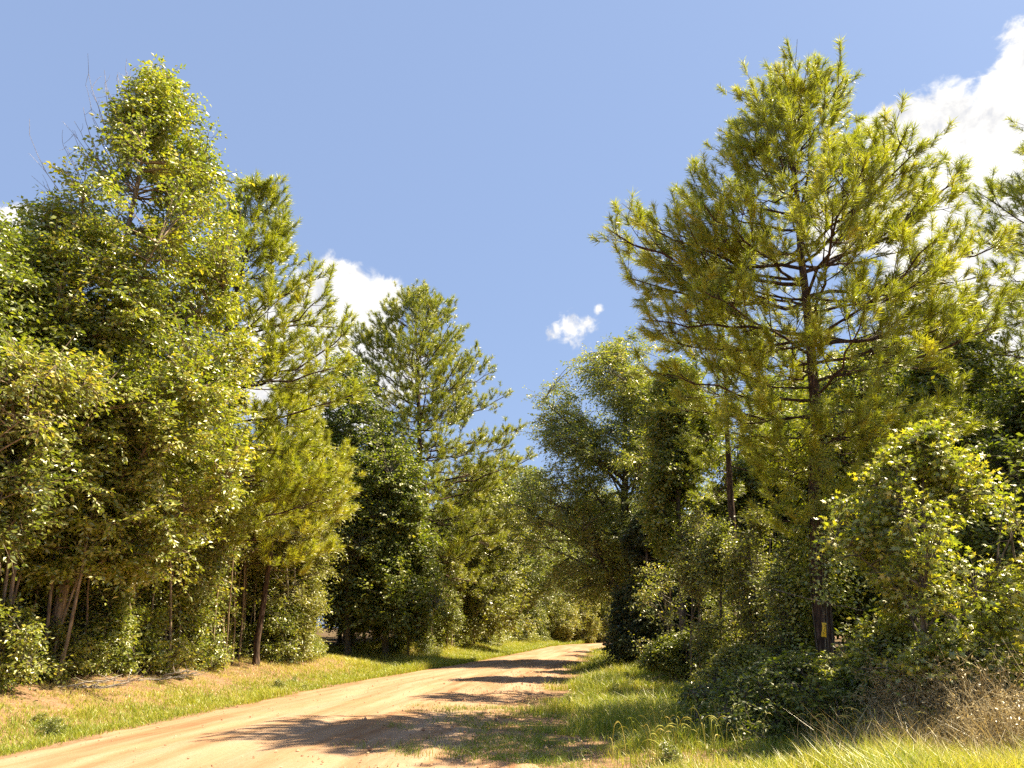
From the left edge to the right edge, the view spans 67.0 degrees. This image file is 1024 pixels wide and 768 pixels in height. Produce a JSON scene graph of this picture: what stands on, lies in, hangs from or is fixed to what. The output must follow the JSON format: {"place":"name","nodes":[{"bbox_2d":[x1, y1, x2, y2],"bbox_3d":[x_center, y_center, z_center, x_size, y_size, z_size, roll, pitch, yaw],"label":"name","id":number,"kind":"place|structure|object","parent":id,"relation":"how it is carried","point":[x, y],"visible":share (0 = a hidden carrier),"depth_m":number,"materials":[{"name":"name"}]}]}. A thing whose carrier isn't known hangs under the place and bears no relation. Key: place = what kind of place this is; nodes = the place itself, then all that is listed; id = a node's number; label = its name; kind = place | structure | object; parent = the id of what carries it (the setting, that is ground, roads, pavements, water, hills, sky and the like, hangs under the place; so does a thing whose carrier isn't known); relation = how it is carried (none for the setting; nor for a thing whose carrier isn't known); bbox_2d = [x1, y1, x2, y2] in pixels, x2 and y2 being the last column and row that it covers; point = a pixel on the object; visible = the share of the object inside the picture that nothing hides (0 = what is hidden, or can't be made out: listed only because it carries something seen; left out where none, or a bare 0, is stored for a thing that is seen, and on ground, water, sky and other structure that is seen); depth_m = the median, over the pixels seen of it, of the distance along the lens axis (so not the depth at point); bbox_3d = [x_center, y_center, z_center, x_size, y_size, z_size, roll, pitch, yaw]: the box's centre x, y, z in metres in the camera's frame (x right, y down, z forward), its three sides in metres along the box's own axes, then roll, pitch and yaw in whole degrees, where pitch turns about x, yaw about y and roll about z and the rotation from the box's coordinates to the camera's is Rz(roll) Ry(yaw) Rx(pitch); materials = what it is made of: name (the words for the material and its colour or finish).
{"place":"outdoors","nodes":[
{"label":"outdoors","id":0,"kind":"place"},
{"bbox_2d":[0,643,604,767],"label":"dirt road","id":1,"kind":"structure","parent":0,"point":[210,743],"depth_m":12.15,"materials":[{"name":"beige soil"}]},
{"bbox_2d":[15,670,601,767],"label":"dirt clods","id":2,"kind":"object","parent":1,"relation":"on","point":[452,726],"visible":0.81,"depth_m":13.54,"materials":[{"name":"soil"}]},
{"bbox_2d":[0,628,847,767],"bbox_3d":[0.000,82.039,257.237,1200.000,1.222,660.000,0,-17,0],"label":"ground","id":3,"kind":"structure","parent":0,"point":[332,638],"depth_m":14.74,"materials":[{"name":"plant"}]},
{"bbox_2d":[0,382,25,480],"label":"thin stemmed tree","id":4,"kind":"object","parent":3,"relation":"on","point":[3,469],"visible":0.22,"depth_m":14.16,"materials":[{"name":"green plant"}]},
{"bbox_2d":[0,611,48,684],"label":"edge shrub","id":5,"kind":"object","parent":3,"relation":"on","point":[23,668],"visible":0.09,"depth_m":14.65,"materials":[{"name":"green plant"}]},
{"bbox_2d":[0,593,64,692],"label":"edge shrub","id":6,"kind":"object","parent":3,"relation":"on","point":[11,633],"visible":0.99,"depth_m":14.01,"materials":[{"name":"green plant"}]},
{"bbox_2d":[0,386,83,626],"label":"thin stemmed tree","id":7,"kind":"object","parent":3,"relation":"on","point":[6,580],"visible":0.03,"depth_m":14.76,"materials":[{"name":"green plant"}]},
{"bbox_2d":[0,299,107,663],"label":"thin stemmed tree","id":8,"kind":"object","parent":3,"relation":"on","point":[12,590],"visible":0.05,"depth_m":15.78,"materials":[{"name":"green plant"}]},
{"bbox_2d":[0,472,111,629],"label":"undergrowth sapling","id":9,"kind":"object","parent":3,"relation":"on","point":[42,609],"visible":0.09,"depth_m":16.27,"materials":[{"name":"green plant"}]},
{"bbox_2d":[5,615,107,683],"bbox_3d":[-9.351,5.346,15.422,2.011,1.437,2.110,-2,-18,5],"label":"edge shrub","id":10,"kind":"object","parent":3,"relation":"on","point":[58,652],"visible":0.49,"depth_m":15.65,"materials":[{"name":"green plant"}]},
{"bbox_2d":[0,202,114,581],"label":"sweetgum tree","id":11,"kind":"object","parent":3,"relation":"on","point":[19,284],"visible":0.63,"depth_m":14.66,"materials":[{"name":"green plant"}]},
{"bbox_2d":[0,334,124,517],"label":"thin stemmed tree","id":12,"kind":"object","parent":3,"relation":"on","point":[14,389],"visible":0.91,"depth_m":13.84,"materials":[{"name":"green plant"}]},
{"bbox_2d":[60,630,116,676],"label":"edge shrub","id":13,"kind":"object","parent":3,"relation":"on","point":[105,666],"visible":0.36,"depth_m":16.64,"materials":[{"name":"green plant"}]},
{"bbox_2d":[35,407,143,678],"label":"thin stemmed tree","id":14,"kind":"object","parent":3,"relation":"on","point":[49,609],"depth_m":15.79,"materials":[{"name":"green plant"}]},
{"bbox_2d":[56,673,136,687],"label":"dead branch","id":15,"kind":"object","parent":3,"relation":"on","point":[107,679],"visible":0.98,"depth_m":15.01,"materials":[{"name":"brown wood"}]},
{"bbox_2d":[61,599,146,677],"bbox_3d":[-9.463,5.772,17.427,2.618,1.942,2.496,-15,-23,39],"label":"edge shrub","id":16,"kind":"object","parent":3,"relation":"on","point":[124,646],"visible":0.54,"depth_m":17.13,"materials":[{"name":"green plant"}]},
{"bbox_2d":[66,535,142,649],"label":"undergrowth sapling","id":17,"kind":"object","parent":3,"relation":"on","point":[94,596],"visible":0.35,"depth_m":17.34,"materials":[{"name":"green plant"}]},
{"bbox_2d":[64,408,147,672],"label":"thin stemmed tree","id":18,"kind":"object","parent":3,"relation":"on","point":[87,596],"visible":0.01,"depth_m":16.96,"materials":[{"name":"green plant"}]},
{"bbox_2d":[51,350,169,683],"bbox_3d":[-8.694,2.601,16.491,2.494,7.103,2.682,5,-18,-16],"label":"thin stemmed tree","id":19,"kind":"object","parent":3,"relation":"on","point":[130,436],"visible":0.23,"depth_m":16.37,"materials":[{"name":"green plant"}]},
{"bbox_2d":[66,600,169,673],"bbox_3d":[-9.472,6.021,18.294,2.632,2.015,2.761,4,-18,-12],"label":"edge shrub","id":20,"kind":"object","parent":3,"relation":"on","point":[139,612],"visible":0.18,"depth_m":18.16,"materials":[{"name":"green plant"}]},
{"bbox_2d":[0,53,273,653],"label":"sweetgum tree","id":21,"kind":"object","parent":3,"relation":"on","point":[144,113],"visible":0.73,"depth_m":17.18,"materials":[{"name":"green plant"}]},
{"bbox_2d":[112,565,178,653],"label":"undergrowth sapling","id":22,"kind":"object","parent":3,"relation":"on","point":[140,605],"visible":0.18,"depth_m":19.04,"materials":[{"name":"green plant"}]},
{"bbox_2d":[113,597,215,675],"bbox_3d":[-8.720,6.278,19.041,2.834,1.993,2.701,3,-18,-10],"label":"edge shrub","id":23,"kind":"object","parent":3,"relation":"on","point":[173,653],"visible":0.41,"depth_m":18.65,"materials":[{"name":"green plant"}]},
{"bbox_2d":[135,499,225,638],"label":"undergrowth sapling","id":24,"kind":"object","parent":3,"relation":"on","point":[192,552],"visible":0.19,"depth_m":19.84,"materials":[{"name":"green plant"}]},
{"bbox_2d":[163,419,213,671],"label":"thin stemmed tree","id":25,"kind":"object","parent":3,"relation":"on","point":[170,605],"depth_m":19.32,"materials":[{"name":"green plant"}]},
{"bbox_2d":[139,507,243,649],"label":"undergrowth sapling","id":26,"kind":"object","parent":3,"relation":"on","point":[201,613],"visible":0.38,"depth_m":20.46,"materials":[{"name":"green plant"}]},
{"bbox_2d":[174,487,225,669],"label":"thin stemmed tree","id":27,"kind":"object","parent":3,"relation":"on","point":[216,525],"visible":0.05,"depth_m":20.71,"materials":[{"name":"green plant"}]},
{"bbox_2d":[173,607,240,671],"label":"edge shrub","id":28,"kind":"object","parent":3,"relation":"on","point":[220,659],"visible":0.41,"depth_m":20.93,"materials":[{"name":"green plant"}]},
{"bbox_2d":[175,518,252,644],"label":"undergrowth sapling","id":29,"kind":"object","parent":3,"relation":"on","point":[229,563],"visible":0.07,"depth_m":21.88,"materials":[{"name":"green plant"}]},
{"bbox_2d":[0,646,447,707],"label":"pine straw","id":30,"kind":"object","parent":3,"relation":"on","point":[181,686],"visible":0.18,"depth_m":19.80,"materials":[{"name":"brown plant"}]},
{"bbox_2d":[36,713,68,736],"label":"edge shrub","id":31,"kind":"object","parent":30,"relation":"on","point":[58,727],"visible":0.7,"depth_m":11.96,"materials":[{"name":"green plant"}]},
{"bbox_2d":[207,552,247,637],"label":"undergrowth sapling","id":32,"kind":"object","parent":3,"relation":"on","point":[233,608],"visible":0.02,"depth_m":22.69,"materials":[{"name":"green plant"}]},
{"bbox_2d":[216,558,262,635],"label":"undergrowth sapling","id":33,"kind":"object","parent":3,"relation":"on","point":[240,594],"visible":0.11,"depth_m":25.26,"materials":[{"name":"green plant"}]},
{"bbox_2d":[205,462,275,670],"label":"thin stemmed tree","id":34,"kind":"object","parent":3,"relation":"on","point":[254,509],"visible":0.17,"depth_m":21.62,"materials":[{"name":"green plant"}]},
{"bbox_2d":[218,480,265,662],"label":"thin stemmed tree","id":35,"kind":"object","parent":3,"relation":"on","point":[245,554],"visible":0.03,"depth_m":24.00,"materials":[{"name":"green plant"}]},
{"bbox_2d":[229,447,274,658],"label":"thin stemmed tree","id":36,"kind":"object","parent":3,"relation":"on","point":[240,638],"depth_m":24.36,"materials":[{"name":"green plant"}]},
{"bbox_2d":[236,619,293,661],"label":"edge shrub","id":37,"kind":"object","parent":3,"relation":"on","point":[266,652],"visible":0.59,"depth_m":24.65,"materials":[{"name":"green plant"}]},
{"bbox_2d":[156,169,376,646],"bbox_3d":[-6.738,0.455,21.861,6.043,14.310,5.255,0,-17,0],"label":"pine tree","id":38,"kind":"object","parent":3,"relation":"on","point":[318,484],"visible":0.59,"depth_m":21.63,"materials":[{"name":"green plant"}]},
{"bbox_2d":[235,594,313,662],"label":"edge shrub","id":39,"kind":"object","parent":3,"relation":"on","point":[283,628],"visible":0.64,"depth_m":24.96,"materials":[{"name":"green plant"}]},
{"bbox_2d":[247,520,332,627],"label":"undergrowth sapling","id":40,"kind":"object","parent":3,"relation":"on","point":[290,584],"visible":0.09,"depth_m":26.67,"materials":[{"name":"green plant"}]},
{"bbox_2d":[224,379,366,665],"bbox_3d":[-7.510,4.264,24.897,5.468,9.119,5.243,0,-17,0],"label":"young pine","id":41,"kind":"object","parent":3,"relation":"on","point":[317,522],"visible":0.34,"depth_m":24.73,"materials":[{"name":"green plant"}]},
{"bbox_2d":[228,423,363,664],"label":"drooping tree","id":42,"kind":"object","parent":3,"relation":"on","point":[301,598],"visible":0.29,"depth_m":25.76,"materials":[{"name":"plant"}]},
{"bbox_2d":[301,613,330,660],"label":"edge shrub","id":43,"kind":"object","parent":3,"relation":"on","point":[317,649],"visible":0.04,"depth_m":27.47,"materials":[{"name":"green plant"}]},
{"bbox_2d":[308,545,408,644],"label":"tree","id":44,"kind":"object","parent":3,"relation":"on","point":[327,622],"visible":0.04,"depth_m":40.05,"materials":[{"name":"green plant"}]},
{"bbox_2d":[302,349,439,655],"bbox_3d":[-7.530,5.415,38.298,8.041,15.515,7.151,0,-17,0],"label":"broadleaf tree","id":45,"kind":"object","parent":3,"relation":"on","point":[337,424],"visible":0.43,"depth_m":37.27,"materials":[{"name":"green plant"}]},
{"bbox_2d":[365,603,398,645],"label":"undergrowth sapling","id":46,"kind":"object","parent":3,"relation":"on","point":[375,636],"visible":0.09,"depth_m":37.51,"materials":[{"name":"green plant"}]},
{"bbox_2d":[374,633,411,653],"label":"edge shrub","id":47,"kind":"object","parent":3,"relation":"on","point":[400,642],"visible":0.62,"depth_m":36.74,"materials":[{"name":"green plant"}]},
{"bbox_2d":[329,436,457,655],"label":"broadleaf tree","id":48,"kind":"object","parent":3,"relation":"on","point":[410,513],"visible":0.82,"depth_m":36.24,"materials":[{"name":"green plant"}]},
{"bbox_2d":[389,566,438,657],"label":"undergrowth sapling","id":49,"kind":"object","parent":3,"relation":"on","point":[418,638],"visible":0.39,"depth_m":36.14,"materials":[{"name":"green plant"}]},
{"bbox_2d":[410,616,445,645],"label":"edge shrub","id":50,"kind":"object","parent":3,"relation":"on","point":[436,632],"visible":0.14,"depth_m":41.80,"materials":[{"name":"green plant"}]},
{"bbox_2d":[416,633,445,655],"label":"edge shrub","id":51,"kind":"object","parent":3,"relation":"on","point":[429,647],"visible":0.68,"depth_m":37.84,"materials":[{"name":"green plant"}]},
{"bbox_2d":[393,495,469,634],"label":"tree","id":52,"kind":"object","parent":3,"relation":"on","point":[451,537],"visible":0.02,"depth_m":45.79,"materials":[{"name":"green plant"}]},
{"bbox_2d":[326,278,538,645],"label":"pine tree","id":53,"kind":"object","parent":3,"relation":"on","point":[416,302],"visible":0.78,"depth_m":42.70,"materials":[{"name":"green plant"}]},
{"bbox_2d":[429,585,466,646],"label":"undergrowth sapling","id":54,"kind":"object","parent":3,"relation":"on","point":[454,617],"visible":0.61,"depth_m":42.60,"materials":[{"name":"green plant"}]},
{"bbox_2d":[436,550,467,645],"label":"thin stemmed tree","id":55,"kind":"object","parent":3,"relation":"on","point":[449,571],"visible":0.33,"depth_m":44.51,"materials":[{"name":"green plant"}]},
{"bbox_2d":[443,620,477,647],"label":"edge shrub","id":56,"kind":"object","parent":3,"relation":"on","point":[458,640],"visible":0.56,"depth_m":44.87,"materials":[{"name":"green plant"}]},
{"bbox_2d":[444,563,477,641],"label":"thin stemmed tree","id":57,"kind":"object","parent":3,"relation":"on","point":[460,589],"visible":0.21,"depth_m":46.42,"materials":[{"name":"green plant"}]},
{"bbox_2d":[430,456,542,643],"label":"broadleaf tree","id":58,"kind":"object","parent":3,"relation":"on","point":[488,597],"visible":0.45,"depth_m":48.00,"materials":[{"name":"green plant"}]},
{"bbox_2d":[487,451,582,604],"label":"broadleaf tree","id":59,"kind":"object","parent":3,"relation":"on","point":[541,588],"visible":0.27,"depth_m":69.66,"materials":[{"name":"green plant"}]},
{"bbox_2d":[522,596,551,634],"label":"undergrowth sapling","id":60,"kind":"object","parent":3,"relation":"on","point":[540,614],"visible":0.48,"depth_m":72.89,"materials":[{"name":"green plant"}]},
{"bbox_2d":[529,507,593,592],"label":"tree","id":61,"kind":"object","parent":3,"relation":"on","point":[567,548],"visible":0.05,"depth_m":92.69,"materials":[{"name":"green plant"}]},
{"bbox_2d":[542,587,581,641],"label":"pale bush","id":62,"kind":"object","parent":3,"relation":"on","point":[563,633],"visible":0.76,"depth_m":75.65,"materials":[{"name":"green plant"}]},
{"bbox_2d":[559,592,603,643],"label":"pale bush","id":63,"kind":"object","parent":3,"relation":"on","point":[580,633],"visible":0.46,"depth_m":79.02,"materials":[{"name":"green plant"}]},
{"bbox_2d":[566,578,611,641],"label":"pale bush","id":64,"kind":"object","parent":3,"relation":"on","point":[602,634],"visible":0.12,"depth_m":82.88,"materials":[{"name":"green plant"}]},
{"bbox_2d":[561,484,637,575],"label":"woodland tree","id":65,"kind":"object","parent":3,"relation":"on","point":[609,489],"visible":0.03,"depth_m":98.26,"materials":[{"name":"green plant"}]},
{"bbox_2d":[492,323,710,619],"bbox_3d":[4.518,4.779,38.124,11.064,17.052,9.964,0,-17,0],"label":"oak tree","id":66,"kind":"object","parent":3,"relation":"on","point":[627,465],"visible":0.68,"depth_m":37.18,"materials":[{"name":"green plant"}]},
{"bbox_2d":[597,503,712,665],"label":"cedar tree","id":67,"kind":"object","parent":3,"relation":"on","point":[619,643],"visible":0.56,"depth_m":29.09,"materials":[{"name":"green plant"}]},
{"bbox_2d":[624,561,693,683],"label":"sapling","id":68,"kind":"object","parent":3,"relation":"on","point":[644,595],"visible":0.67,"depth_m":21.98,"materials":[{"name":"green plant"}]},
{"bbox_2d":[641,740,685,767],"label":"edge shrub","id":69,"kind":"object","parent":3,"relation":"on","point":[667,753],"visible":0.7,"depth_m":9.14,"materials":[{"name":"green plant"}]},
{"bbox_2d":[634,627,714,682],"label":"bush","id":70,"kind":"object","parent":3,"relation":"on","point":[664,653],"visible":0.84,"depth_m":20.62,"materials":[{"name":"green plant"}]},
{"bbox_2d":[334,641,1023,767],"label":"tall grass","id":71,"kind":"structure","parent":3,"relation":"on","point":[591,684],"depth_m":10.58,"materials":[{"name":"green plant"}]},
{"bbox_2d":[628,353,746,645],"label":"broadleaf tree","id":72,"kind":"object","parent":3,"relation":"on","point":[669,478],"visible":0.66,"depth_m":26.82,"materials":[{"name":"green plant"}]},
{"bbox_2d":[654,500,733,682],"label":"sapling","id":73,"kind":"object","parent":3,"relation":"on","point":[697,529],"visible":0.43,"depth_m":19.58,"materials":[{"name":"green plant"}]},
{"bbox_2d":[680,512,756,675],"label":"sapling","id":74,"kind":"object","parent":3,"relation":"on","point":[713,543],"visible":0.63,"depth_m":18.14,"materials":[{"name":"green plant"}]},
{"bbox_2d":[681,640,769,701],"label":"bush","id":75,"kind":"object","parent":3,"relation":"on","point":[725,658],"visible":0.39,"depth_m":14.36,"materials":[{"name":"green plant"}]},
{"bbox_2d":[644,270,808,644],"bbox_3d":[6.178,2.126,21.368,4.032,11.735,3.976,16,-24,-41],"label":"pine tree","id":76,"kind":"object","parent":3,"relation":"on","point":[730,493],"visible":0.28,"depth_m":21.44,"materials":[{"name":"green plant"}]},
{"bbox_2d":[715,503,783,656],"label":"sapling","id":77,"kind":"object","parent":3,"relation":"on","point":[756,530],"visible":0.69,"depth_m":17.45,"materials":[{"name":"green plant"}]},
{"bbox_2d":[662,643,882,746],"bbox_3d":[4.344,4.717,11.524,4.062,1.629,3.465,0,-17,0],"label":"bush","id":78,"kind":"object","parent":3,"relation":"on","point":[788,680],"visible":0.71,"depth_m":10.97,"materials":[{"name":"green plant"}]},
{"bbox_2d":[710,404,838,611],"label":"broadleaf tree","id":79,"kind":"object","parent":3,"relation":"on","point":[748,483],"visible":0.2,"depth_m":25.64,"materials":[{"name":"green plant"}]},
{"bbox_2d":[721,355,827,506],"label":"woodland tree","id":80,"kind":"object","parent":3,"relation":"on","point":[781,392],"visible":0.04,"depth_m":33.57,"materials":[{"name":"green plant"}]},
{"bbox_2d":[731,534,845,666],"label":"sapling","id":81,"kind":"object","parent":3,"relation":"on","point":[774,582],"visible":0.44,"depth_m":15.09,"materials":[{"name":"green plant"}]},
{"bbox_2d":[716,393,870,646],"bbox_3d":[10.255,4.824,26.523,6.692,9.542,6.231,-16,-23,41],"label":"tree","id":82,"kind":"object","parent":3,"relation":"on","point":[766,505],"visible":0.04,"depth_m":25.36,"materials":[{"name":"green plant"}]},
{"bbox_2d":[587,36,1023,671],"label":"pine tree","id":83,"kind":"object","parent":3,"relation":"on","point":[785,104],"visible":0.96,"depth_m":15.31,"materials":[{"name":"green plant"}]},
{"bbox_2d":[763,369,875,665],"bbox_3d":[5.881,2.908,14.784,1.961,6.504,2.103,-12,-21,34],"label":"climbing vine","id":84,"kind":"object","parent":83,"relation":"attached to","point":[827,512],"visible":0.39,"depth_m":14.61,"materials":[{"name":"green plant"}]},
{"bbox_2d":[774,328,923,639],"bbox_3d":[11.126,3.370,24.212,6.134,11.033,5.386,0,-17,0],"label":"broadleaf tree","id":85,"kind":"object","parent":3,"relation":"on","point":[856,382],"visible":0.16,"depth_m":23.83,"materials":[{"name":"green plant"}]},
{"bbox_2d":[806,609,919,727],"bbox_3d":[5.551,4.392,11.562,2.472,2.045,2.683,0,-17,0],"label":"bush","id":86,"kind":"object","parent":3,"relation":"on","point":[875,642],"visible":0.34,"depth_m":11.22,"materials":[{"name":"green plant"}]},
{"bbox_2d":[768,693,1023,762],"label":"dry grass","id":87,"kind":"structure","parent":3,"relation":"on","point":[926,738],"depth_m":8.68,"materials":[{"name":"plant"}]},
{"bbox_2d":[826,431,967,636],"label":"tree","id":88,"kind":"object","parent":3,"relation":"on","point":[871,603],"visible":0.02,"depth_m":21.70,"materials":[{"name":"green plant"}]},
{"bbox_2d":[813,412,1023,703],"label":"sweetgum sapling","id":89,"kind":"object","parent":3,"relation":"on","point":[896,534],"visible":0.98,"depth_m":10.38,"materials":[{"name":"green plant"}]},
{"bbox_2d":[837,647,1003,739],"bbox_3d":[5.215,4.081,9.793,1.767,1.429,1.704,7,-19,-22],"label":"dry bush","id":90,"kind":"object","parent":3,"relation":"on","point":[889,707],"visible":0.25,"depth_m":9.76,"materials":[{"name":"brown plant"}]},
{"bbox_2d":[880,545,962,685],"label":"undergrowth sapling","id":91,"kind":"object","parent":3,"relation":"on","point":[941,619],"visible":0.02,"depth_m":16.89,"materials":[{"name":"green plant"}]},
{"bbox_2d":[830,321,1023,631],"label":"broadleaf tree","id":92,"kind":"object","parent":3,"relation":"on","point":[928,382],"visible":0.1,"depth_m":18.70,"materials":[{"name":"green plant"}]},
{"bbox_2d":[870,638,1023,741],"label":"dry bush","id":93,"kind":"object","parent":3,"relation":"on","point":[962,695],"visible":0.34,"depth_m":9.11,"materials":[{"name":"brown plant"}]},
{"bbox_2d":[917,362,1023,634],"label":"broadleaf tree","id":94,"kind":"object","parent":3,"relation":"on","point":[1003,444],"visible":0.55,"depth_m":15.14,"materials":[{"name":"green plant"}]},
{"bbox_2d":[929,673,1023,755],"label":"dry bush","id":95,"kind":"object","parent":3,"relation":"on","point":[1006,718],"visible":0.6,"depth_m":8.43,"materials":[{"name":"brown plant"}]},
{"bbox_2d":[947,115,1023,417],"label":"pine tree","id":96,"kind":"object","parent":3,"relation":"on","point":[1016,192],"visible":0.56,"depth_m":20.39,"materials":[{"name":"green plant"}]},
{"bbox_2d":[957,580,1023,705],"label":"bush","id":97,"kind":"object","parent":3,"relation":"on","point":[1000,606],"visible":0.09,"depth_m":10.68,"materials":[{"name":"green plant"}]},
{"bbox_2d":[0,0,1023,627],"label":"sky","id":98,"kind":"structure","parent":0,"point":[474,150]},
{"bbox_2d":[590,687,1022,767],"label":"seed grass","id":99,"kind":"structure","parent":0,"point":[686,719],"depth_m":9.66,"materials":[{"name":"plant"}]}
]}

